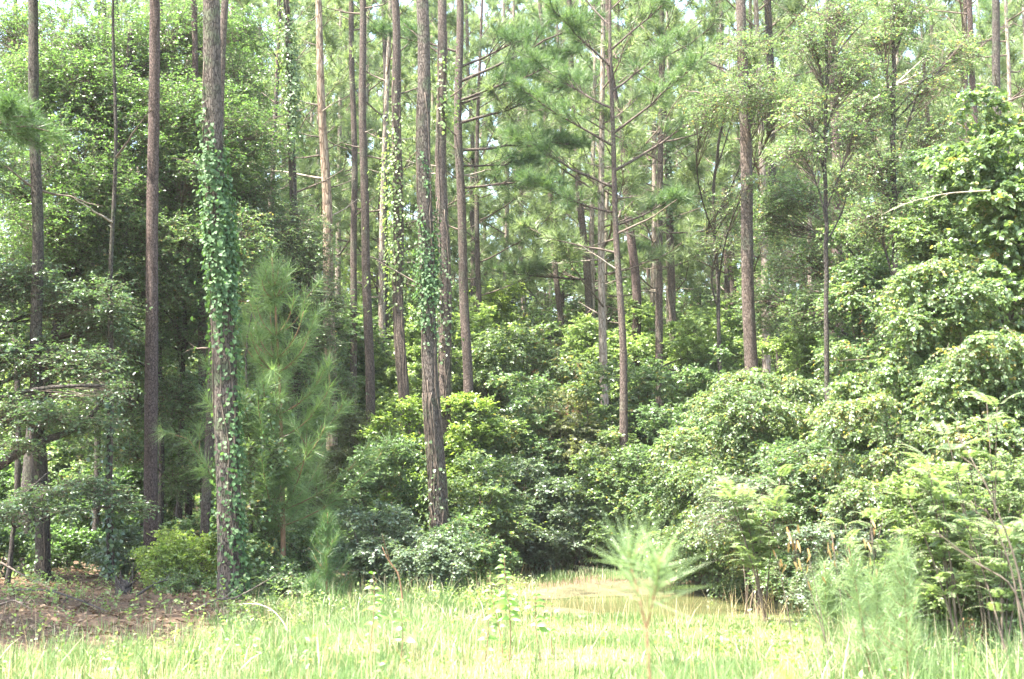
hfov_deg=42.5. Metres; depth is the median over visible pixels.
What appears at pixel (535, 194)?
background pine
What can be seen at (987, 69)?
background pine
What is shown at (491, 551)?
shrub
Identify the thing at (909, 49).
background pine
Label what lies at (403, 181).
background pine
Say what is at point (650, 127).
background pine
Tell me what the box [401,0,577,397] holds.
background pine
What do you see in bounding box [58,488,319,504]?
distant woods
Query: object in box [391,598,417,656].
leafy weed
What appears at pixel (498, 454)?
shrub
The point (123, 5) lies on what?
background pine
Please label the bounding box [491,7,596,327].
background pine
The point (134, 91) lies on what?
background pine
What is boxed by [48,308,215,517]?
understorey tree
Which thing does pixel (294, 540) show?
shrub
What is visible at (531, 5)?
background pine
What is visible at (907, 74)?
background pine
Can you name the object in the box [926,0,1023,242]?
background pine
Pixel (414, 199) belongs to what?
background pine
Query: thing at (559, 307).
pine tree
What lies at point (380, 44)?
background pine
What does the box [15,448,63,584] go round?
climbing vine
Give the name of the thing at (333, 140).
background pine
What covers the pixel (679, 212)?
background pine
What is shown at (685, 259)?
background pine
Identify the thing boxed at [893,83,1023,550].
vine mound
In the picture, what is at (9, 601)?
fallen branch
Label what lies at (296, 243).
broadleaf tree
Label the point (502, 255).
background pine
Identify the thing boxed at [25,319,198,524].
understorey tree
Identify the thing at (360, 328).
understorey tree
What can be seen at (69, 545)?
shrub
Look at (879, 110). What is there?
background pine
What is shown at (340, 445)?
understorey tree
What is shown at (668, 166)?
climbing vine
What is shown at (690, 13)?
sky
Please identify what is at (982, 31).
background pine
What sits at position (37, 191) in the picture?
pine tree
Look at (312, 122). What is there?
background pine
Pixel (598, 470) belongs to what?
shrub
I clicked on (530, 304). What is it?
understorey tree
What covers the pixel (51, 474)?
understorey tree
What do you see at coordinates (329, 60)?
background pine
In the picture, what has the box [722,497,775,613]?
feathery shrub
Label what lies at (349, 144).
background pine
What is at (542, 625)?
leafy weed
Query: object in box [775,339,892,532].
vine mound
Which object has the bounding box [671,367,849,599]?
vine mound
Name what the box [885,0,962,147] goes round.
background pine
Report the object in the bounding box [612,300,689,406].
shrub
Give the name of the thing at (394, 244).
climbing vine
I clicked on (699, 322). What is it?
shrub
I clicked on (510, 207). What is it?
background pine
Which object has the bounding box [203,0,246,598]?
pine tree
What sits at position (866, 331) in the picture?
understorey tree
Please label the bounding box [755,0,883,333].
background pine
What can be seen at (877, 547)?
feathery shrub
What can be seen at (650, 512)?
shrub
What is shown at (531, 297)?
understorey tree
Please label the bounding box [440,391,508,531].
shrub
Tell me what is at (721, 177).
background pine
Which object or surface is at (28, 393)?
understorey tree
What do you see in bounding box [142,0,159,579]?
pine tree
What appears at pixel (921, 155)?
vine mound
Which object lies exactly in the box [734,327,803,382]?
understorey tree
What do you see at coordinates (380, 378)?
shrub
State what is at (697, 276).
background pine
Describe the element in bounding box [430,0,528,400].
pine tree
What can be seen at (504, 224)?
background pine
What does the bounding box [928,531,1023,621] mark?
bare stem
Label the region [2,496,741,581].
undergrowth
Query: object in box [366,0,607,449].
pine tree
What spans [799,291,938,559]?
vine mound
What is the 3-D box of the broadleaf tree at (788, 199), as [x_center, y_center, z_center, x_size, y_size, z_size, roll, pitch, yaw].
[6.809,0.659,27.799,4.086,8.687,4.424,0,-7,0]
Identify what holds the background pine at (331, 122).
on the ground at (582, 589)
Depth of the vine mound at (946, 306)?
18.30 m
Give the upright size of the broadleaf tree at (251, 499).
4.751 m
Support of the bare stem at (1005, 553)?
on the ground at (582, 589)
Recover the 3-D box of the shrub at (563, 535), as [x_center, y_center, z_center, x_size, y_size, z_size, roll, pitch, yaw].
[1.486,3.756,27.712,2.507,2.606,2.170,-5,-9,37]
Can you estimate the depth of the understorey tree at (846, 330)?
35.91 m
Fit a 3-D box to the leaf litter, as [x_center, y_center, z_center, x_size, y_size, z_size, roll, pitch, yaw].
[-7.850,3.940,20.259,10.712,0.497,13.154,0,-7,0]
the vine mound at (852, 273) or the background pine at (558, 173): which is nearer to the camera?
the vine mound at (852, 273)
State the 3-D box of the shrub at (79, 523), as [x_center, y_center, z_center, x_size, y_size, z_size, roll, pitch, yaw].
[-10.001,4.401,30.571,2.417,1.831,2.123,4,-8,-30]
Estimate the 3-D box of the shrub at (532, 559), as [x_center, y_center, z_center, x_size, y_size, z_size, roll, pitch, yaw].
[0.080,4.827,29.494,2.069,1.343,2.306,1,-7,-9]
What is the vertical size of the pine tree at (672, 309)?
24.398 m
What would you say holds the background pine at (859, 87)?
on the ground at (582, 589)
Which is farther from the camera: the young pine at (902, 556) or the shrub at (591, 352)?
the shrub at (591, 352)
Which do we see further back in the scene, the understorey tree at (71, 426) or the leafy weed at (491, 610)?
the understorey tree at (71, 426)
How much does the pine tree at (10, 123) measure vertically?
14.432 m
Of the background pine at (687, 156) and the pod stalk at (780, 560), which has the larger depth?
the background pine at (687, 156)
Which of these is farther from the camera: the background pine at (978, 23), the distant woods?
the distant woods
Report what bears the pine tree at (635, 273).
on the ground at (582, 589)
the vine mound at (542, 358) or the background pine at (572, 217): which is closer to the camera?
the vine mound at (542, 358)
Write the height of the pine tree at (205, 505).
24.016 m
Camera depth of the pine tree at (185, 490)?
36.64 m
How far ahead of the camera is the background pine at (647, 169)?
89.62 m
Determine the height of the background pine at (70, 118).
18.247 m
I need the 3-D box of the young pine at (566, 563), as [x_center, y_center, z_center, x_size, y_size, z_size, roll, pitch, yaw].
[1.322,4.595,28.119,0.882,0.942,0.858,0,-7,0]
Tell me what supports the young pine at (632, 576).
on the ground at (582, 589)
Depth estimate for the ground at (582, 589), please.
17.46 m
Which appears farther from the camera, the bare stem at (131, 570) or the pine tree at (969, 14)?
the pine tree at (969, 14)
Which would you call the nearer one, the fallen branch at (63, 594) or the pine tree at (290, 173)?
the fallen branch at (63, 594)
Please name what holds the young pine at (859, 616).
on the ground at (582, 589)
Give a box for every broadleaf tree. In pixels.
[0,0,309,571]
[0,119,162,474]
[0,470,163,585]
[21,153,284,522]
[211,313,304,542]
[232,187,366,547]
[453,277,530,409]
[674,25,813,373]
[725,169,942,357]
[756,0,903,520]
[823,0,994,336]
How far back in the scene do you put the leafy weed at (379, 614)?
13.28 m
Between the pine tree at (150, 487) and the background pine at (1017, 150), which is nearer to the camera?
the pine tree at (150, 487)
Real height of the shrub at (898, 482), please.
2.201 m
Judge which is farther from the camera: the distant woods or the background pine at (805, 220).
the distant woods
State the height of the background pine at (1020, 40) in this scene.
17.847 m
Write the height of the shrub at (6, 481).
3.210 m
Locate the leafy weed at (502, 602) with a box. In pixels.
[494,554,521,661]
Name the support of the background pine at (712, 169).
on the ground at (582, 589)
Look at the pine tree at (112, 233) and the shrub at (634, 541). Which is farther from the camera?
the shrub at (634, 541)
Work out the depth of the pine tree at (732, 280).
46.57 m
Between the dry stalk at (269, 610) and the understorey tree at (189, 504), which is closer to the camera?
the dry stalk at (269, 610)
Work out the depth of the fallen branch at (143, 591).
19.56 m
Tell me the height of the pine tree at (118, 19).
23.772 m
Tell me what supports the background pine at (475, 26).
on the ground at (582, 589)
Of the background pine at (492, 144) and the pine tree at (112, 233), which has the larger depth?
the background pine at (492, 144)
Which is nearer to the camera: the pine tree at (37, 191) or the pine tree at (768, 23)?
the pine tree at (37, 191)
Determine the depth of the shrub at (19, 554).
24.77 m
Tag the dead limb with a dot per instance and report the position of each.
(904, 81)
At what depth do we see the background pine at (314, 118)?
69.31 m
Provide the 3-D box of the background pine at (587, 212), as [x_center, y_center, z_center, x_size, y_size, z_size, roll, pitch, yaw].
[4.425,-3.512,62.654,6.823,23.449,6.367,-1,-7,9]
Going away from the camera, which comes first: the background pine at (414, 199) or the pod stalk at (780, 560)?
the pod stalk at (780, 560)
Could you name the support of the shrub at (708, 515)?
on the ground at (582, 589)
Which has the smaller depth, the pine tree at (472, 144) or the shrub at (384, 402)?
the shrub at (384, 402)
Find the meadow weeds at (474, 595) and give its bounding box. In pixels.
[0,556,1022,678]
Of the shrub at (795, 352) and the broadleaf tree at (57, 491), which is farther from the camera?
the shrub at (795, 352)
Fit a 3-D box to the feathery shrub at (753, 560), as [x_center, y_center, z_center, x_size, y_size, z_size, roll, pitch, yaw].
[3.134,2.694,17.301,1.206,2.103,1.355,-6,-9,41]
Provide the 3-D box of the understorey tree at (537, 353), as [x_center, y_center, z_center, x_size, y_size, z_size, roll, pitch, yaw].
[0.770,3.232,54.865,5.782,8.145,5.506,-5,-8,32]
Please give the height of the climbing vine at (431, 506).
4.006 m
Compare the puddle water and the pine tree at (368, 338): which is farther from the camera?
the pine tree at (368, 338)
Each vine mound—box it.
[452,321,608,529]
[499,385,617,542]
[635,426,761,594]
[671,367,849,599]
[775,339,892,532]
[794,392,969,622]
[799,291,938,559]
[802,219,917,399]
[863,255,1022,548]
[869,142,1006,419]
[872,197,987,385]
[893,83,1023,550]
[908,325,1023,612]
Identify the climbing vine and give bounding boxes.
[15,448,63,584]
[64,295,131,579]
[186,62,256,435]
[197,270,274,599]
[265,0,310,259]
[359,69,418,407]
[393,198,484,443]
[398,92,462,438]
[404,380,485,536]
[416,31,475,213]
[655,111,683,302]
[770,258,788,368]
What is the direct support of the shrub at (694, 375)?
on the ground at (582, 589)
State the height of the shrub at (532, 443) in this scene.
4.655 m
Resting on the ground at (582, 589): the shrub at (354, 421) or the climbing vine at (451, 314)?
the shrub at (354, 421)
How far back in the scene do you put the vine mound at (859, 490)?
16.17 m
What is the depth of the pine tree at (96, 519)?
29.76 m
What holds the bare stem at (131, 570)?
on the ground at (582, 589)
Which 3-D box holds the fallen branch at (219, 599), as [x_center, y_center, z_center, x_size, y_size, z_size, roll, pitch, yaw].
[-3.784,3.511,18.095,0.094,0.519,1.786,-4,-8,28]
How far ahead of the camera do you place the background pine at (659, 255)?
34.81 m
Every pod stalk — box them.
[773,550,794,658]
[786,525,831,663]
[806,548,829,663]
[828,530,847,671]
[863,520,878,617]
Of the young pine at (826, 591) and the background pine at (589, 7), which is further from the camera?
the background pine at (589, 7)
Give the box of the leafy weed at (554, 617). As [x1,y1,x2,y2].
[545,596,560,654]
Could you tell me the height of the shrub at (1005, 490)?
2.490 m
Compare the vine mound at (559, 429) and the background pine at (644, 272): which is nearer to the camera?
the vine mound at (559, 429)
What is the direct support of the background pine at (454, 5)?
on the ground at (582, 589)
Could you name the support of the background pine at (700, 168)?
on the ground at (582, 589)
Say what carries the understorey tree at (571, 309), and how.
on the ground at (582, 589)
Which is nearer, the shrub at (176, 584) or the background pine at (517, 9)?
the shrub at (176, 584)
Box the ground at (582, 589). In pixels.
[0,504,818,678]
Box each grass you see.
[0,553,1023,678]
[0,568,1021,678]
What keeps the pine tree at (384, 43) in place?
on the ground at (582, 589)
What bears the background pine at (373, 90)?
on the ground at (582, 589)
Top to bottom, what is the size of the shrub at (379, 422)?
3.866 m
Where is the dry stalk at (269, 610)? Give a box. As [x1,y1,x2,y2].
[243,601,287,631]
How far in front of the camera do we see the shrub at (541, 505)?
27.84 m
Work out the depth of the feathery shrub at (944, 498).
12.29 m
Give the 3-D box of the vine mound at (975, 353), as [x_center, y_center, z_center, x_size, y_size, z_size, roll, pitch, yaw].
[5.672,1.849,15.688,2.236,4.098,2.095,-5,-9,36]
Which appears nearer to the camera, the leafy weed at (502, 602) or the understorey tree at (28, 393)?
the leafy weed at (502, 602)
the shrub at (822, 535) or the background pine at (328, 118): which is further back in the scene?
the background pine at (328, 118)
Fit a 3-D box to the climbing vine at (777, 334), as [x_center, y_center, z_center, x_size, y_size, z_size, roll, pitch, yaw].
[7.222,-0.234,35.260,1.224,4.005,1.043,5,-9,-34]
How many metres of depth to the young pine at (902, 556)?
10.21 m
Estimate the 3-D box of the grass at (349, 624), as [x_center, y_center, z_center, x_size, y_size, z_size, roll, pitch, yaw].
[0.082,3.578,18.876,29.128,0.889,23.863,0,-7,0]
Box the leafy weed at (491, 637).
[477,608,498,673]
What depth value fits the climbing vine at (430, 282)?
26.19 m
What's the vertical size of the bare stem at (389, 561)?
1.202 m
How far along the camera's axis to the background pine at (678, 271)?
49.18 m
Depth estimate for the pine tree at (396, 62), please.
31.58 m
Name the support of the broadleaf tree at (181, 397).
on the ground at (582, 589)
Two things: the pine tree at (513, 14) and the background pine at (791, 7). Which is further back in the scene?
the pine tree at (513, 14)
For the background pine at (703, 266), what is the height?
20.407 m
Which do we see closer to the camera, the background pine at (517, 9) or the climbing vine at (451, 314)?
the climbing vine at (451, 314)
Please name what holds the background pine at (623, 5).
on the ground at (582, 589)
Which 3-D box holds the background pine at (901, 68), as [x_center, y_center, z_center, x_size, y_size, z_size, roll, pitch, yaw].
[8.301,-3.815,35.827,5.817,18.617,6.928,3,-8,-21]
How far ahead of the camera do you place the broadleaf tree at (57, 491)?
22.21 m
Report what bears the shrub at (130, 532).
on the ground at (582, 589)
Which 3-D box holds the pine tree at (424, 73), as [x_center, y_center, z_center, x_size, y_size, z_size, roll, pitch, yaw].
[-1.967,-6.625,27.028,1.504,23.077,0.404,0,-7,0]
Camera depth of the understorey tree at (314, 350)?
38.21 m
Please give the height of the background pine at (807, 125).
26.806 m
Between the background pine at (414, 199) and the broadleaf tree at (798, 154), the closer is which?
the broadleaf tree at (798, 154)
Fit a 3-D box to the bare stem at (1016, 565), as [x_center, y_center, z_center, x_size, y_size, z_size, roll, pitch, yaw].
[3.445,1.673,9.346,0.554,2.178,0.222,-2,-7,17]
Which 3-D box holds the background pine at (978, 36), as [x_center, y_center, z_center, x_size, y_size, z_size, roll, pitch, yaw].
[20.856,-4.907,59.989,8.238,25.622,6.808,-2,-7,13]
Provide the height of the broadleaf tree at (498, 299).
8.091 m
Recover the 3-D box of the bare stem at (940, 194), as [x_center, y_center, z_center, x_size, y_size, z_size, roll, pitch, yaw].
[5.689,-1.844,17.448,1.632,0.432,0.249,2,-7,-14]
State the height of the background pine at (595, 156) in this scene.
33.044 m
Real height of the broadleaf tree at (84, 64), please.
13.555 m
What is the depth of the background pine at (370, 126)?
39.08 m
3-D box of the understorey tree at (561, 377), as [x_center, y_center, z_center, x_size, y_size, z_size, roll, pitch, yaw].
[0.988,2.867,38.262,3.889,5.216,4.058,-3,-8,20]
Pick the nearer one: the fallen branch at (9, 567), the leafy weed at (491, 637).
the leafy weed at (491, 637)
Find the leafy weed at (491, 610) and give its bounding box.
[481,575,507,658]
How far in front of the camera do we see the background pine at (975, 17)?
69.32 m
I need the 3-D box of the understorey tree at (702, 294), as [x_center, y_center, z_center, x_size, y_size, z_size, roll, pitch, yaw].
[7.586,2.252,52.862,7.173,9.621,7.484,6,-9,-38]
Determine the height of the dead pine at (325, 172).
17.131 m
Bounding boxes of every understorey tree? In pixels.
[0,230,176,520]
[0,302,78,480]
[1,290,113,498]
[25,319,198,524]
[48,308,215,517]
[93,303,275,526]
[163,201,379,512]
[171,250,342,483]
[240,285,378,510]
[285,313,421,471]
[341,250,458,392]
[360,284,461,501]
[413,270,540,433]
[494,347,599,476]
[495,330,557,401]
[507,300,577,346]
[515,243,648,360]
[647,277,759,362]
[670,346,743,424]
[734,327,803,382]
[771,317,878,371]
[843,290,888,372]
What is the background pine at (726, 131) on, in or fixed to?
on the ground at (582, 589)
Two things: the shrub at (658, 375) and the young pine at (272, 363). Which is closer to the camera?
the young pine at (272, 363)
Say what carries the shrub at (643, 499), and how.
on the ground at (582, 589)
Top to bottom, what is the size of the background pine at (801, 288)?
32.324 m
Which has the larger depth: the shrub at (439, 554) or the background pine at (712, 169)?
the background pine at (712, 169)
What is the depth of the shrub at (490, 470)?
26.38 m
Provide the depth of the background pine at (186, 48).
54.64 m
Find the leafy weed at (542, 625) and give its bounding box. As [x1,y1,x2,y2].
[524,588,552,659]
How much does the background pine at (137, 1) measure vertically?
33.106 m
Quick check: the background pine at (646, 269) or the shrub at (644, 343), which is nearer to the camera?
the shrub at (644, 343)
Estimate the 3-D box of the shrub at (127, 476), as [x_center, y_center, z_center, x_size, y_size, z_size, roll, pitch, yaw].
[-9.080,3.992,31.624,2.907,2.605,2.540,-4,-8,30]
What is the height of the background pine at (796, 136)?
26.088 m
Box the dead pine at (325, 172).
[253,0,355,492]
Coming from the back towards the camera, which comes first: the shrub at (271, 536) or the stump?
the shrub at (271, 536)
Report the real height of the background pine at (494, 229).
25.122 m
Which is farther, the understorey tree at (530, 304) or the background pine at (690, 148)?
the background pine at (690, 148)
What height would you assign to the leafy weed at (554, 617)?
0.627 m
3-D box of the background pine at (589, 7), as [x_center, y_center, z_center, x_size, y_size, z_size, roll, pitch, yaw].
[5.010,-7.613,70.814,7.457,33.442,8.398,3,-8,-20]
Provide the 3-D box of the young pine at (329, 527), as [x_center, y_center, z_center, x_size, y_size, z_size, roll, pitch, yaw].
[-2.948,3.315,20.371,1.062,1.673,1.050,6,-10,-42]
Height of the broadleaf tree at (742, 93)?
11.200 m
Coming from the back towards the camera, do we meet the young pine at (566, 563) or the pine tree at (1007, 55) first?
the pine tree at (1007, 55)
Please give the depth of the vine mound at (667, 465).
24.15 m
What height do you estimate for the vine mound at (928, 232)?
6.698 m
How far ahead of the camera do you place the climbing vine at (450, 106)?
29.72 m
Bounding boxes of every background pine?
[0,0,129,223]
[0,25,80,265]
[11,0,146,234]
[41,0,201,228]
[76,0,309,518]
[81,0,280,509]
[85,0,144,217]
[128,0,351,505]
[131,0,273,159]
[176,0,334,234]
[181,0,358,514]
[199,0,358,257]
[234,0,361,503]
[241,6,350,224]
[242,0,404,511]
[247,1,349,210]
[249,12,346,498]
[252,0,417,304]
[255,2,380,491]
[277,0,514,353]
[280,4,390,507]
[287,0,474,310]
[295,1,389,290]
[314,0,469,314]
[320,2,522,355]
[326,28,374,291]
[329,18,437,293]
[330,3,412,284]
[334,4,418,294]
[344,0,510,433]
[345,0,528,352]
[369,62,451,276]
[370,0,502,297]
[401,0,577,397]
[403,0,509,283]
[408,2,550,382]
[416,4,498,283]
[420,0,576,326]
[454,0,576,317]
[467,2,621,319]
[468,9,553,307]
[476,0,650,381]
[477,0,722,445]
[482,101,553,307]
[488,0,684,334]
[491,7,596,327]
[494,10,702,348]
[501,0,582,323]
[501,114,568,308]
[520,0,735,331]
[525,1,598,307]
[537,0,766,406]
[546,0,651,314]
[547,33,665,335]
[550,1,701,289]
[572,0,758,336]
[577,0,724,332]
[579,0,699,311]
[580,50,723,329]
[582,55,645,276]
[595,56,650,294]
[604,0,695,303]
[626,0,850,420]
[629,0,737,307]
[637,0,781,304]
[645,10,715,301]
[663,0,806,363]
[667,0,829,289]
[676,0,822,312]
[679,0,789,299]
[679,8,757,316]
[681,30,771,283]
[690,0,933,324]
[697,0,913,328]
[715,0,871,286]
[716,0,870,332]
[723,1,820,287]
[733,0,853,332]
[736,2,887,290]
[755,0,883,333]
[759,8,868,289]
[782,0,882,235]
[784,0,984,292]
[790,2,932,324]
[796,2,923,293]
[842,0,1020,237]
[845,0,1023,233]
[860,0,1023,240]
[867,0,970,255]
[868,7,947,198]
[873,32,957,277]
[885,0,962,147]
[888,4,1023,192]
[915,0,1006,182]
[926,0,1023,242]
[931,0,1023,309]
[935,0,1023,133]
[958,1,1022,134]
[969,19,1023,212]
[985,0,1023,153]
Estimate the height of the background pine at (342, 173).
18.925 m
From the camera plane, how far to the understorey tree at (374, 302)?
43.39 m
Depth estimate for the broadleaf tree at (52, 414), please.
24.03 m
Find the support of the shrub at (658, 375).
on the ground at (582, 589)
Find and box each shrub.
[0,433,85,532]
[0,523,63,577]
[22,519,105,571]
[50,489,137,558]
[71,450,194,553]
[78,516,161,577]
[120,525,216,592]
[149,566,216,594]
[158,491,255,572]
[213,496,299,576]
[244,532,301,592]
[246,561,322,600]
[256,506,350,581]
[304,380,410,556]
[305,498,426,593]
[309,293,413,515]
[336,433,428,575]
[342,393,455,546]
[357,303,473,530]
[370,529,483,596]
[402,449,546,578]
[404,512,521,593]
[424,395,538,522]
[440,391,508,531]
[450,294,541,447]
[466,454,566,573]
[476,370,576,558]
[506,539,558,561]
[523,461,626,572]
[555,311,651,503]
[561,357,654,484]
[564,441,661,571]
[583,482,656,571]
[603,354,691,531]
[612,298,690,448]
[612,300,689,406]
[618,399,733,576]
[627,504,713,577]
[651,302,761,425]
[667,344,742,460]
[682,473,807,610]
[697,464,799,622]
[702,257,774,375]
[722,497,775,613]
[744,435,863,610]
[757,292,847,436]
[778,500,900,626]
[814,508,909,618]
[860,456,998,652]
[863,545,971,650]
[875,444,992,664]
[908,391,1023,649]
[912,582,1023,664]
[927,447,1023,621]
[940,512,1023,663]
[941,541,1023,649]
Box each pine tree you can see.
[0,81,82,161]
[5,0,103,581]
[11,0,21,525]
[73,0,153,579]
[92,0,106,548]
[114,0,140,511]
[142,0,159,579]
[158,0,164,535]
[172,0,228,572]
[185,4,197,528]
[191,0,206,509]
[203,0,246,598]
[264,0,343,552]
[322,0,389,444]
[329,0,385,463]
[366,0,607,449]
[368,0,416,367]
[376,0,446,527]
[384,0,414,479]
[402,0,473,506]
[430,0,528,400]
[462,0,576,317]
[472,0,650,364]
[483,0,600,516]
[495,0,734,558]
[543,0,695,413]
[608,0,729,371]
[665,0,789,361]
[685,0,758,446]
[717,0,855,414]
[771,0,921,374]
[877,0,1023,269]
[913,0,1023,153]
[992,0,1023,322]
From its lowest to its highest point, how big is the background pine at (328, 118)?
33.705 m
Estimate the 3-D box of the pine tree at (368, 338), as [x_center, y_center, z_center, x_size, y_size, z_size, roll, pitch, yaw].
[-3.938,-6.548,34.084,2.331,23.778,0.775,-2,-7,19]
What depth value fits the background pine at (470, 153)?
54.01 m
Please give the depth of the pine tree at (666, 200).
30.75 m
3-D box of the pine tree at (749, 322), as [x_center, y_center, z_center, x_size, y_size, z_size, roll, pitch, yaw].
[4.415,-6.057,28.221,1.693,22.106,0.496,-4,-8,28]
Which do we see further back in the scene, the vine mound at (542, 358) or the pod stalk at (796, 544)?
the vine mound at (542, 358)
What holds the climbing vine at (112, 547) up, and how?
attached to the pine tree at (112, 233)
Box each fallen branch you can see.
[0,561,53,589]
[0,590,50,610]
[13,588,107,611]
[136,569,172,596]
[192,573,279,613]
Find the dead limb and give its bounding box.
[864,58,923,105]
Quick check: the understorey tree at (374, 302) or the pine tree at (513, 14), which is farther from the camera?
the pine tree at (513, 14)
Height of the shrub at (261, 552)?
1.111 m
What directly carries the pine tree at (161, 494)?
on the ground at (582, 589)
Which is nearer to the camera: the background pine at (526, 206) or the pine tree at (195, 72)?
the pine tree at (195, 72)
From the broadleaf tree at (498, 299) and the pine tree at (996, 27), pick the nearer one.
the pine tree at (996, 27)
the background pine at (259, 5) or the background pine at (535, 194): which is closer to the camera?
the background pine at (259, 5)
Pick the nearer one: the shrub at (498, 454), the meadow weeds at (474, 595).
the meadow weeds at (474, 595)
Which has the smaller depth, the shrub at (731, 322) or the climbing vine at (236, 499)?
the climbing vine at (236, 499)
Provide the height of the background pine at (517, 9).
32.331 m
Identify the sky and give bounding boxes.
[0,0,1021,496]
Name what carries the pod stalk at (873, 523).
on the ground at (582, 589)
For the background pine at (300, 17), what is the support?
on the ground at (582, 589)
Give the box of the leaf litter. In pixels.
[0,566,344,648]
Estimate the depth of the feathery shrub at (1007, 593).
11.99 m
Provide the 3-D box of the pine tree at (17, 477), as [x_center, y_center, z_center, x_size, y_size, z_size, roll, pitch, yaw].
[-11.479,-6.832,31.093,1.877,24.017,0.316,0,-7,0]
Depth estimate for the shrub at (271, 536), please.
22.49 m
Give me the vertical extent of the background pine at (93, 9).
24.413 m
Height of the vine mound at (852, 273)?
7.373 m
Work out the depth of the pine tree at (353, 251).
35.67 m
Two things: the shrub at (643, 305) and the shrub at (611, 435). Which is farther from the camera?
the shrub at (643, 305)
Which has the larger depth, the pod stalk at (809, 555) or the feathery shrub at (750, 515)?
the feathery shrub at (750, 515)
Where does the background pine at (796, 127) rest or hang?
on the ground at (582, 589)
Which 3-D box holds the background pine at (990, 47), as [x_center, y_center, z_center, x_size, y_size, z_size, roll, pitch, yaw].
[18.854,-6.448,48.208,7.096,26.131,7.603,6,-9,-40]
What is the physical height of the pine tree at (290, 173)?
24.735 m
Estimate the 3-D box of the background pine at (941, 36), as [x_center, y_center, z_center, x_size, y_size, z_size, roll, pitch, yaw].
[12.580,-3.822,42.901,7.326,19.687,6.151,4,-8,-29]
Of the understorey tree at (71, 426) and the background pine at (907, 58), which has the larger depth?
the background pine at (907, 58)
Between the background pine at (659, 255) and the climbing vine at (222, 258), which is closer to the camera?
the climbing vine at (222, 258)
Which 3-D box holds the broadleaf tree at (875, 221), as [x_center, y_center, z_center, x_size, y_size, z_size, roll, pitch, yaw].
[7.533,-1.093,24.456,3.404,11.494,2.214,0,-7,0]
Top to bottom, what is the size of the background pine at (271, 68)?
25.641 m
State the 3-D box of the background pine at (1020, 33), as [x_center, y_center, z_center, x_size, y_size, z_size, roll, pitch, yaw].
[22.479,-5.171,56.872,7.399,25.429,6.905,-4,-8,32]
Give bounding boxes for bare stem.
[125,549,133,590]
[382,535,404,611]
[882,189,989,214]
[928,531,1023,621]
[951,425,1023,604]
[967,501,1023,650]
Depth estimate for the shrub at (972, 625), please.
12.79 m
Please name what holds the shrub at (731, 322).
on the ground at (582, 589)
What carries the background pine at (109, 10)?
on the ground at (582, 589)
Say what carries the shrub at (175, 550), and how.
on the ground at (582, 589)
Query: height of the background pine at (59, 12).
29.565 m
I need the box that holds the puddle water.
[531,593,753,617]
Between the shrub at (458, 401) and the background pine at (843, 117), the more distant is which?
the background pine at (843, 117)
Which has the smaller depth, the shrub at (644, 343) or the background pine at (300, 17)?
the shrub at (644, 343)
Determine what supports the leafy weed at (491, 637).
on the ground at (582, 589)
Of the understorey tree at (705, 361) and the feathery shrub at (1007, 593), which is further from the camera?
the understorey tree at (705, 361)
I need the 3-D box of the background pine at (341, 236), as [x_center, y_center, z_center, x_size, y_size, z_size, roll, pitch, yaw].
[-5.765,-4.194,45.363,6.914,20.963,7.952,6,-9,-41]
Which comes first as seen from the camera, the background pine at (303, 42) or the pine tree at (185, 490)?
the pine tree at (185, 490)
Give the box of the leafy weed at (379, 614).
[362,571,391,648]
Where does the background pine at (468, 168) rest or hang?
on the ground at (582, 589)
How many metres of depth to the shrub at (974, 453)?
12.83 m
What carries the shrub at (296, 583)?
on the ground at (582, 589)
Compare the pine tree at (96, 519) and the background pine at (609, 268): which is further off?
the background pine at (609, 268)
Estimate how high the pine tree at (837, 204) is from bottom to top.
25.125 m
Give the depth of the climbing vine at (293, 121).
29.82 m
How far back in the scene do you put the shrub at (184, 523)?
26.37 m
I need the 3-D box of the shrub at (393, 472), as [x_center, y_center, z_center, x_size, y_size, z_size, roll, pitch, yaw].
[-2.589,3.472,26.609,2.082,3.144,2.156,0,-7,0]
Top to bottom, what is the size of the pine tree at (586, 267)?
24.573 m
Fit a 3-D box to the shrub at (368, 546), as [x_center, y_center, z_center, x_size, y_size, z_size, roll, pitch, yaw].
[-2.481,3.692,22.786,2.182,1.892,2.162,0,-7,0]
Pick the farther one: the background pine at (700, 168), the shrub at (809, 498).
the background pine at (700, 168)
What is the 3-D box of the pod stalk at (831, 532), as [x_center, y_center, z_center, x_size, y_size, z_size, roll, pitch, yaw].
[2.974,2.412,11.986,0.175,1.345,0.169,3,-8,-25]
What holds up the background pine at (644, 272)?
on the ground at (582, 589)
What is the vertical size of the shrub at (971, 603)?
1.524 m
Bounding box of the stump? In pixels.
[114,571,135,596]
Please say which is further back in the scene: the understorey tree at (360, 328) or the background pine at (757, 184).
the background pine at (757, 184)
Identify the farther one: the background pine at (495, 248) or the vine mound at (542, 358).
the background pine at (495, 248)
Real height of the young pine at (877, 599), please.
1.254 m
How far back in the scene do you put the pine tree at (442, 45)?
29.50 m
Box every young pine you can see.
[146,246,399,562]
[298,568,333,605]
[302,502,361,600]
[560,547,574,570]
[566,497,717,678]
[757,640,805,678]
[799,545,859,653]
[824,530,912,678]
[828,549,909,666]
[859,527,959,678]
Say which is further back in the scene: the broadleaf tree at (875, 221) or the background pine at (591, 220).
the background pine at (591, 220)
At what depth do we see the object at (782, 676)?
3.92 m
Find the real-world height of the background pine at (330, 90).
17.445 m
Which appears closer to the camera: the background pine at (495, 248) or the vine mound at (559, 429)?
the vine mound at (559, 429)
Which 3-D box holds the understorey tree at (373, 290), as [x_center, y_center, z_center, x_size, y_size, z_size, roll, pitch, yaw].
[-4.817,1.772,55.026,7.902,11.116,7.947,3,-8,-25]

